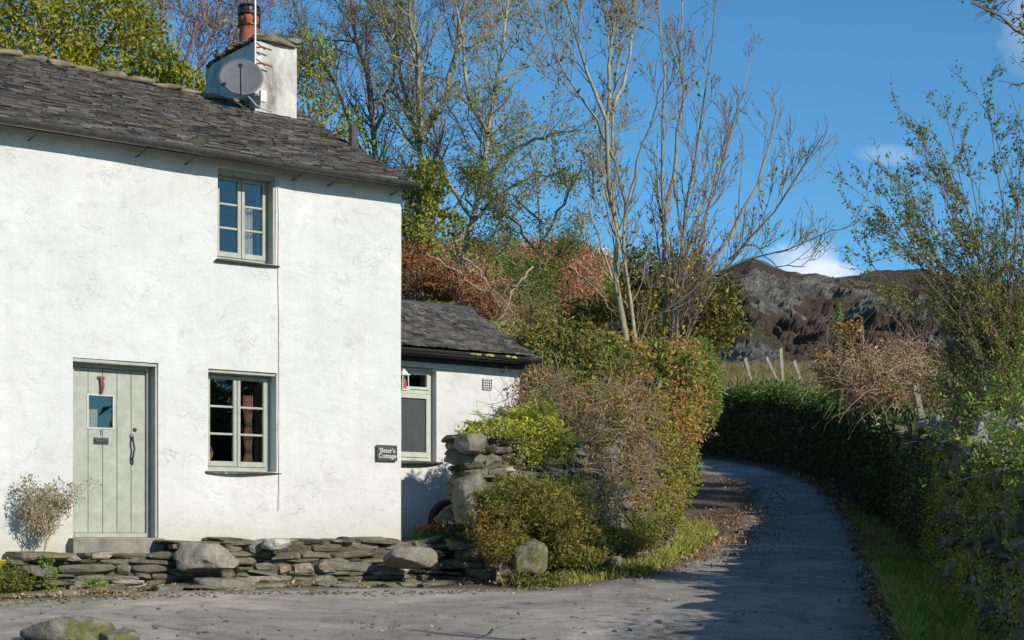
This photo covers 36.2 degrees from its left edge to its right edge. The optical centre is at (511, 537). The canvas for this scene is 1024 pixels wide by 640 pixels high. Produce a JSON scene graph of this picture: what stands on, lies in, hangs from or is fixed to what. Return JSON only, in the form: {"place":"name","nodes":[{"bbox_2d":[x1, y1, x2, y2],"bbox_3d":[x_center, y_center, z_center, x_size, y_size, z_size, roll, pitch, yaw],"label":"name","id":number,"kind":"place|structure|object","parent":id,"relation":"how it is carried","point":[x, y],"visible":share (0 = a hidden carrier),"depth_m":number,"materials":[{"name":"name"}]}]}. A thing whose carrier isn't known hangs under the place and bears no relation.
{"place":"outdoors","nodes":[
{"label":"outdoors","id":0,"kind":"place"},
{"bbox_2d":[0,575,493,598],"bbox_3d":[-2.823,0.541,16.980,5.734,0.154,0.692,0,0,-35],"label":"path","id":1,"kind":"structure","parent":0,"point":[347,584],"depth_m":16.75,"materials":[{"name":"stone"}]},
{"bbox_2d":[0,0,1023,282],"label":"sky","id":2,"kind":"structure","parent":0,"point":[838,59],"materials":[{"name":"blue"}]},
{"bbox_2d":[6,262,1022,639],"bbox_3d":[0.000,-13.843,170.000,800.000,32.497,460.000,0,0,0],"label":"ground","id":3,"kind":"structure","parent":0,"point":[708,496],"depth_m":39.22,"materials":[{"name":"brown soil"}]},
{"bbox_2d":[19,615,115,639],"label":"boulder","id":4,"kind":"object","parent":3,"relation":"on","point":[80,627],"visible":0.9,"depth_m":12.01,"materials":[{"name":"grey stone"}]},
{"bbox_2d":[0,0,178,76],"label":"maple tree","id":5,"kind":"object","parent":3,"relation":"on","point":[88,52],"visible":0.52,"depth_m":28.47,"materials":[{"name":"green plant"}]},
{"bbox_2d":[99,629,139,639],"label":"boulder","id":6,"kind":"object","parent":3,"relation":"on","point":[124,634],"visible":1,"depth_m":12.03,"materials":[{"name":"stone"}]},
{"bbox_2d":[84,39,205,93],"bbox_3d":[-6.338,-4.719,27.514,2.330,8.027,1.750,0,0,0],"label":"maple tree","id":7,"kind":"object","parent":3,"relation":"on","point":[174,69],"visible":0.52,"depth_m":27.31,"materials":[{"name":"green plant"}]},
{"bbox_2d":[98,0,291,90],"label":"bare tree","id":8,"kind":"object","parent":3,"relation":"on","point":[200,27],"visible":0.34,"depth_m":34.62,"materials":[{"name":"brown plant"}]},
{"bbox_2d":[0,2,422,574],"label":"cottage","id":9,"kind":"structure","parent":3,"relation":"on","point":[189,278],"depth_m":17.47,"materials":[{"name":"white paint"}]},
{"bbox_2d":[74,367,144,532],"bbox_3d":[-4.364,-0.940,16.949,0.804,1.770,0.138,0,0,-33],"label":"door","id":10,"kind":"structure","parent":9,"relation":"in","point":[116,453],"depth_m":16.95,"materials":[{"name":"green paint"}]},
{"bbox_2d":[205,369,281,474],"bbox_3d":[-3.115,-1.296,17.767,0.976,1.172,0.386,0,0,-36],"label":"window","id":11,"kind":"structure","parent":9,"relation":"in","point":[261,464],"depth_m":17.90,"materials":[{"name":"green paint"}]},
{"bbox_2d":[218,59,272,111],"bbox_3d":[-3.369,-5.710,19.731,0.620,0.837,0.751,0,0,-16],"label":"satellite dish","id":12,"kind":"object","parent":9,"relation":"attached to","point":[240,77],"visible":1,"depth_m":19.95,"materials":[{"name":"grey metal"}]},
{"bbox_2d":[214,168,279,266],"bbox_3d":[-3.039,-3.608,17.796,0.854,1.058,0.349,0,0,-36],"label":"window","id":13,"kind":"structure","parent":9,"relation":"in","point":[243,255],"depth_m":17.87,"materials":[{"name":"green paint"}]},
{"bbox_2d":[254,0,271,66],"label":"aerial mast","id":14,"kind":"object","parent":9,"relation":"attached to","point":[259,46],"visible":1,"depth_m":20.09,"materials":[{"name":"metal"}]},
{"bbox_2d":[376,445,396,460],"bbox_3d":[-1.500,-1.015,18.744,0.284,0.190,0.029,0,0,-36],"label":"name sign","id":15,"kind":"object","parent":9,"relation":"attached to","point":[386,452],"visible":1,"depth_m":18.73,"materials":[{"name":"stone"}]},
{"bbox_2d":[193,577,254,589],"bbox_3d":[-3.075,0.522,16.615,0.680,0.207,0.375,0,0,-31],"label":"boulder","id":16,"kind":"object","parent":3,"relation":"on","point":[231,583],"visible":0.56,"depth_m":16.49,"materials":[{"name":"grey stone"}]},
{"bbox_2d":[5,535,445,590],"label":"stone plinth","id":17,"kind":"structure","parent":3,"relation":"on","point":[339,559],"depth_m":17.30,"materials":[{"name":"grey stone"}]},
{"bbox_2d":[0,557,24,570],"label":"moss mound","id":18,"kind":"object","parent":17,"relation":"on","point":[2,562],"visible":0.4,"depth_m":15.91,"materials":[{"name":"green plant"}]},
{"bbox_2d":[0,564,44,593],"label":"shrub","id":19,"kind":"object","parent":17,"relation":"on","point":[18,585],"visible":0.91,"depth_m":15.61,"materials":[{"name":"green plant"}]},
{"bbox_2d":[12,473,107,550],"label":"bare shrub","id":20,"kind":"object","parent":17,"relation":"on","point":[27,509],"visible":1,"depth_m":16.09,"materials":[{"name":"grey plant"}]},
{"bbox_2d":[34,553,108,590],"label":"ivy","id":21,"kind":"object","parent":17,"relation":"on","point":[90,581],"visible":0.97,"depth_m":15.78,"materials":[{"name":"green plant"}]},
{"bbox_2d":[172,541,239,572],"bbox_3d":[-3.264,0.207,16.736,0.684,0.339,0.510,0,0,-44],"label":"boulder","id":22,"kind":"object","parent":17,"relation":"on","point":[192,557],"visible":1,"depth_m":16.54,"materials":[{"name":"grey stone"}]},
{"bbox_2d":[261,538,290,550],"bbox_3d":[-2.600,0.075,17.258,0.322,0.142,0.243,0,0,-26],"label":"boulder","id":23,"kind":"object","parent":17,"relation":"on","point":[274,544],"visible":1,"depth_m":17.16,"materials":[{"name":"grey stone"}]},
{"bbox_2d":[383,546,437,568],"bbox_3d":[-1.181,0.228,18.051,0.602,0.268,0.503,0,0,-28],"label":"boulder","id":24,"kind":"object","parent":17,"relation":"on","point":[414,557],"visible":1,"depth_m":17.89,"materials":[{"name":"grey stone"}]},
{"bbox_2d":[283,26,378,151],"bbox_3d":[-3.674,-6.220,31.023,2.085,7.846,1.429,0,0,0],"label":"maple tree","id":25,"kind":"object","parent":3,"relation":"on","point":[309,73],"visible":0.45,"depth_m":30.86,"materials":[{"name":"green plant"}]},
{"bbox_2d":[234,0,442,179],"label":"ash tree","id":26,"kind":"object","parent":3,"relation":"on","point":[369,96],"visible":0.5,"depth_m":35.66,"materials":[{"name":"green plant"}]},
{"bbox_2d":[389,155,468,301],"bbox_3d":[-1.565,-3.781,28.153,1.870,6.143,1.413,0,0,-28],"label":"hazel bush","id":27,"kind":"object","parent":3,"relation":"on","point":[429,194],"visible":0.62,"depth_m":27.87,"materials":[{"name":"green plant"}]},
{"bbox_2d":[333,0,534,299],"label":"ash tree","id":28,"kind":"object","parent":3,"relation":"on","point":[387,24],"visible":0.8,"depth_m":33.31,"materials":[{"name":"green plant"}]},
{"bbox_2d":[0,458,898,639],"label":"lane","id":29,"kind":"structure","parent":3,"relation":"on","point":[786,600],"depth_m":15.47,"materials":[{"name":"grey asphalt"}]},
{"bbox_2d":[436,547,462,579],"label":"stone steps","id":30,"kind":"structure","parent":3,"relation":"on","point":[448,573],"depth_m":18.89,"materials":[{"name":"grey stone"}]},
{"bbox_2d":[412,521,446,542],"bbox_3d":[-1.026,-0.054,19.524,0.458,0.308,0.256,0,0,-36],"label":"flower trough","id":31,"kind":"object","parent":30,"relation":"on","point":[434,528],"visible":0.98,"depth_m":19.48,"materials":[{"name":"green plastic"}]},
{"bbox_2d":[401,236,505,323],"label":"red shrub","id":32,"kind":"object","parent":3,"relation":"on","point":[442,287],"visible":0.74,"depth_m":27.12,"materials":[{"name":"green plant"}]},
{"bbox_2d":[401,299,542,539],"bbox_3d":[-1.616,-1.393,21.303,2.730,3.785,3.188,0,0,-36],"label":"cottage annex","id":33,"kind":"object","parent":3,"relation":"on","point":[446,350],"visible":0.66,"depth_m":20.37,"materials":[{"name":"white paint"}]},
{"bbox_2d":[401,368,409,390],"bbox_3d":[-1.390,-2.021,19.854,0.140,0.308,0.201,0,0,-36],"label":"wall lantern","id":34,"kind":"object","parent":33,"relation":"attached to","point":[404,372],"depth_m":19.80,"materials":[{"name":"metal"}]},
{"bbox_2d":[401,367,442,464],"bbox_3d":[-1.326,-1.565,20.051,1.040,1.264,0.295,0,0,-36],"label":"window","id":35,"kind":"structure","parent":33,"relation":"in","point":[416,403],"depth_m":20.22,"materials":[{"name":"green paint"}]},
{"bbox_2d":[0,252,976,639],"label":"fallen leaves","id":36,"kind":"object","parent":3,"relation":"on","point":[855,550],"depth_m":26.52,"materials":[{"name":"brown plant"}]},
{"bbox_2d":[376,0,658,304],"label":"ash tree","id":37,"kind":"object","parent":3,"relation":"on","point":[473,216],"visible":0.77,"depth_m":32.01,"materials":[{"name":"green plant"}]},
{"bbox_2d":[446,128,606,333],"bbox_3d":[0.277,-4.210,30.278,3.402,7.425,3.833,0,0,0],"label":"rowan tree","id":38,"kind":"object","parent":3,"relation":"on","point":[499,211],"visible":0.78,"depth_m":30.03,"materials":[{"name":"green plant"}]},
{"bbox_2d":[509,540,547,576],"bbox_3d":[0.202,0.245,18.140,0.417,0.430,0.432,0,0,-18],"label":"boulder","id":39,"kind":"object","parent":3,"relation":"on","point":[529,557],"visible":0.96,"depth_m":18.00,"materials":[{"name":"grey stone"}]},
{"bbox_2d":[443,463,614,569],"bbox_3d":[0.333,-0.227,18.744,1.330,1.338,2.417,0,0,37],"label":"juniper bush","id":40,"kind":"object","parent":3,"relation":"on","point":[578,523],"visible":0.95,"depth_m":18.34,"materials":[{"name":"green plant"}]},
{"bbox_2d":[401,229,690,545],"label":"bracken","id":41,"kind":"object","parent":3,"relation":"on","point":[587,258],"visible":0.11,"depth_m":64.92,"materials":[{"name":"brown plant"}]},
{"bbox_2d":[433,434,673,582],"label":"garden wall","id":42,"kind":"structure","parent":3,"relation":"on","point":[488,462],"depth_m":19.09,"materials":[{"name":"stone"}]},
{"bbox_2d":[447,523,472,545],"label":"fuchsia plant","id":43,"kind":"object","parent":42,"relation":"on","point":[453,533],"visible":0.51,"depth_m":18.63,"materials":[{"name":"green plant"}]},
{"bbox_2d":[454,433,486,453],"bbox_3d":[-0.494,-1.117,18.582,0.398,0.253,0.362,0,0,0],"label":"boulder","id":44,"kind":"object","parent":42,"relation":"on","point":[471,443],"visible":1,"depth_m":18.47,"materials":[{"name":"grey stone"}]},
{"bbox_2d":[452,472,491,526],"bbox_3d":[-0.482,-0.453,18.551,0.399,0.661,0.474,0,0,44],"label":"boulder","id":45,"kind":"object","parent":42,"relation":"on","point":[463,501],"visible":0.71,"depth_m":18.39,"materials":[{"name":"grey stone"}]},
{"bbox_2d":[453,396,580,471],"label":"fern clump","id":46,"kind":"object","parent":42,"relation":"on","point":[514,418],"visible":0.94,"depth_m":19.12,"materials":[{"name":"green plant"}]},
{"bbox_2d":[479,327,699,563],"bbox_3d":[0.980,-1.197,21.527,3.117,3.392,5.345,0,0,26],"label":"bramble thicket","id":47,"kind":"object","parent":42,"relation":"on","point":[609,421],"visible":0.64,"depth_m":21.06,"materials":[{"name":"brown plant"}]},
{"bbox_2d":[603,326,726,472],"bbox_3d":[2.552,-2.230,27.150,2.607,2.859,4.653,0,0,20],"label":"laurel hedge","id":48,"kind":"object","parent":42,"relation":"on","point":[670,358],"visible":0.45,"depth_m":25.94,"materials":[{"name":"green plant"}]},
{"bbox_2d":[686,334,727,426],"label":"conifer bush","id":49,"kind":"object","parent":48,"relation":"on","point":[717,391],"visible":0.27,"depth_m":28.91,"materials":[{"name":"green plant"}]},
{"bbox_2d":[624,385,706,552],"bbox_3d":[2.291,-1.124,24.017,1.207,2.972,5.499,0,0,12],"label":"ivy","id":50,"kind":"object","parent":42,"relation":"attached to","point":[679,479],"visible":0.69,"depth_m":24.18,"materials":[{"name":"green plant"}]},
{"bbox_2d":[680,452,702,499],"bbox_3d":[3.031,-1.119,27.527,0.627,0.940,1.837,0,0,10],"label":"nettle patch","id":51,"kind":"object","parent":42,"relation":"on","point":[697,470],"visible":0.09,"depth_m":27.79,"materials":[{"name":"green plant"}]},
{"bbox_2d":[507,311,645,425],"bbox_3d":[0.919,-2.395,23.750,2.427,2.234,3.863,0,0,0],"label":"hazel bush","id":52,"kind":"object","parent":3,"relation":"on","point":[566,342],"visible":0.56,"depth_m":23.35,"materials":[{"name":"green plant"}]},
{"bbox_2d":[508,513,665,585],"bbox_3d":[1.133,0.105,19.822,1.217,0.926,4.529,0,0,26],"label":"weed patch","id":53,"kind":"object","parent":3,"relation":"on","point":[631,537],"visible":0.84,"depth_m":19.10,"materials":[{"name":"green plant"}]},
{"bbox_2d":[494,516,719,588],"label":"verge grass","id":54,"kind":"structure","parent":3,"relation":"on","point":[670,549],"depth_m":21.42,"materials":[{"name":"green plant"}]},
{"bbox_2d":[588,531,606,545],"bbox_3d":[1.080,0.003,19.607,0.219,0.199,0.216,0,0,-38],"label":"boulder","id":55,"kind":"object","parent":54,"relation":"on","point":[602,544],"visible":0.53,"depth_m":19.54,"materials":[{"name":"grey stone"}]},
{"bbox_2d":[505,0,709,345],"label":"bare tree","id":56,"kind":"object","parent":3,"relation":"on","point":[608,115],"visible":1,"depth_m":26.94,"materials":[{"name":"brown plant"}]},
{"bbox_2d":[542,235,752,358],"bbox_3d":[2.398,-4.701,31.135,2.998,3.200,6.342,0,0,43],"label":"holly bush","id":57,"kind":"object","parent":3,"relation":"on","point":[718,312],"visible":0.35,"depth_m":31.40,"materials":[{"name":"green plant"}]},
{"bbox_2d":[622,0,866,536],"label":"bare tree","id":58,"kind":"object","parent":3,"relation":"on","point":[685,263],"visible":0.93,"depth_m":28.56,"materials":[{"name":"brown plant"}]},
{"bbox_2d":[744,357,752,382],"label":"fence post","id":59,"kind":"object","parent":3,"relation":"on","point":[747,367],"visible":0.67,"depth_m":59.82,"materials":[{"name":"beige wood"}]},
{"bbox_2d":[765,356,778,383],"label":"fence post","id":60,"kind":"object","parent":3,"relation":"on","point":[770,366],"visible":0.7,"depth_m":59.83,"materials":[{"name":"beige wood"}]},
{"bbox_2d":[779,348,784,382],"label":"fence post","id":61,"kind":"object","parent":3,"relation":"on","point":[781,363],"visible":0.76,"depth_m":59.83,"materials":[{"name":"beige wood"}]},
{"bbox_2d":[792,360,801,384],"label":"fence post","id":62,"kind":"object","parent":3,"relation":"on","point":[794,362],"visible":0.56,"depth_m":58.80,"materials":[{"name":"beige wood"}]},
{"bbox_2d":[710,358,916,410],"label":"meadow grass","id":63,"kind":"structure","parent":3,"relation":"on","point":[735,373],"depth_m":67.62,"materials":[{"name":"plant"}]},
{"bbox_2d":[810,315,865,377],"bbox_3d":[7.947,-4.628,37.993,1.410,1.583,1.087,0,0,0],"label":"beech sapling","id":64,"kind":"object","parent":3,"relation":"on","point":[848,332],"visible":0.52,"depth_m":37.91,"materials":[{"name":"brown plant"}]},
{"bbox_2d":[694,395,1023,639],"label":"roadside wall","id":65,"kind":"structure","parent":3,"relation":"on","point":[911,433],"depth_m":15.60,"materials":[{"name":"stone"}]},
{"bbox_2d":[710,376,853,430],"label":"hawthorn hedge","id":66,"kind":"object","parent":65,"relation":"on","point":[782,388],"visible":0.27,"depth_m":50.50,"materials":[{"name":"green plant"}]},
{"bbox_2d":[641,387,931,520],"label":"ivy","id":67,"kind":"object","parent":65,"relation":"attached to","point":[865,457],"visible":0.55,"depth_m":43.58,"materials":[{"name":"green plant"}]},
{"bbox_2d":[780,311,963,439],"bbox_3d":[8.685,-3.891,36.436,4.986,3.826,8.204,0,0,0],"label":"bramble thicket","id":68,"kind":"object","parent":65,"relation":"on","point":[866,384],"visible":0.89,"depth_m":35.37,"materials":[{"name":"brown plant"}]},
{"bbox_2d":[835,302,863,355],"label":"foxglove stalk","id":69,"kind":"object","parent":68,"relation":"on","point":[839,309],"visible":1,"depth_m":37.99,"materials":[{"name":"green plant"}]},
{"bbox_2d":[869,439,939,566],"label":"ivy","id":70,"kind":"object","parent":65,"relation":"attached to","point":[916,517],"visible":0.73,"depth_m":24.28,"materials":[{"name":"green plant"}]},
{"bbox_2d":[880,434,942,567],"bbox_3d":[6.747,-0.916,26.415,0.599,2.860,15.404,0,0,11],"label":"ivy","id":71,"kind":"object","parent":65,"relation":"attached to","point":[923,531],"visible":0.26,"depth_m":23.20,"materials":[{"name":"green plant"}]},
{"bbox_2d":[913,384,924,418],"bbox_3d":[8.296,-2.796,31.935,0.178,0.696,0.490,0,0,38],"label":"fence post","id":72,"kind":"object","parent":65,"relation":"on","point":[917,399],"visible":0.62,"depth_m":31.89,"materials":[{"name":"beige wood"}]},
{"bbox_2d":[827,37,1023,437],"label":"tall shrub","id":73,"kind":"object","parent":65,"relation":"on","point":[990,294],"visible":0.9,"depth_m":16.36,"materials":[{"name":"green plant"}]},
{"bbox_2d":[899,256,1023,451],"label":"privet bush","id":74,"kind":"object","parent":65,"relation":"on","point":[977,383],"visible":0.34,"depth_m":16.64,"materials":[{"name":"green plant"}]},
{"bbox_2d":[908,412,1023,639],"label":"ivy","id":75,"kind":"object","parent":65,"relation":"attached to","point":[999,554],"visible":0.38,"depth_m":13.46,"materials":[{"name":"green plant"}]},
{"bbox_2d":[915,445,1023,639],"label":"ivy","id":76,"kind":"object","parent":65,"relation":"attached to","point":[1018,590],"visible":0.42,"depth_m":13.47,"materials":[{"name":"green plant"}]},
{"bbox_2d":[964,409,1023,638],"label":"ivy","id":77,"kind":"object","parent":65,"relation":"attached to","point":[1000,572],"visible":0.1,"depth_m":12.43,"materials":[{"name":"green plant"}]},
{"bbox_2d":[838,501,924,563],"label":"verge grass","id":78,"kind":"structure","parent":3,"relation":"on","point":[889,538],"depth_m":28.53,"materials":[{"name":"green plant"}]},
{"bbox_2d":[860,543,1007,639],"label":"verge grass","id":79,"kind":"structure","parent":3,"relation":"on","point":[918,598],"depth_m":15.13,"materials":[{"name":"green plant"}]},
{"bbox_2d":[918,331,1023,528],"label":"hawthorn hedge","id":80,"kind":"object","parent":3,"relation":"on","point":[1015,431],"visible":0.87,"depth_m":11.38,"materials":[{"name":"green plant"}]},
{"bbox_2d":[932,380,1023,418],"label":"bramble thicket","id":81,"kind":"object","parent":3,"relation":"on","point":[966,411],"depth_m":25.72,"materials":[{"name":"green plant"}]},
{"bbox_2d":[961,0,1023,91],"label":"roadside tree","id":82,"kind":"object","parent":3,"relation":"on","point":[992,13],"visible":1,"depth_m":8.23,"materials":[{"name":"brown plant"}]},
{"bbox_2d":[667,258,1023,363],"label":"mountain","id":83,"kind":"structure","parent":0,"point":[792,315],"depth_m":513.46,"materials":[{"name":"grey stone"}]},
{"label":"yard","id":84,"kind":"structure","parent":0,"visible":0},
{"bbox_2d":[428,499,451,538],"bbox_3d":[-0.793,-0.190,19.916,0.610,0.610,0.150,0,0,-36],"label":"tyre","id":85,"kind":"object","parent":84,"relation":"on","point":[437,507],"visible":0.21,"depth_m":19.76,"materials":[{"name":"black rubber"}]}
]}

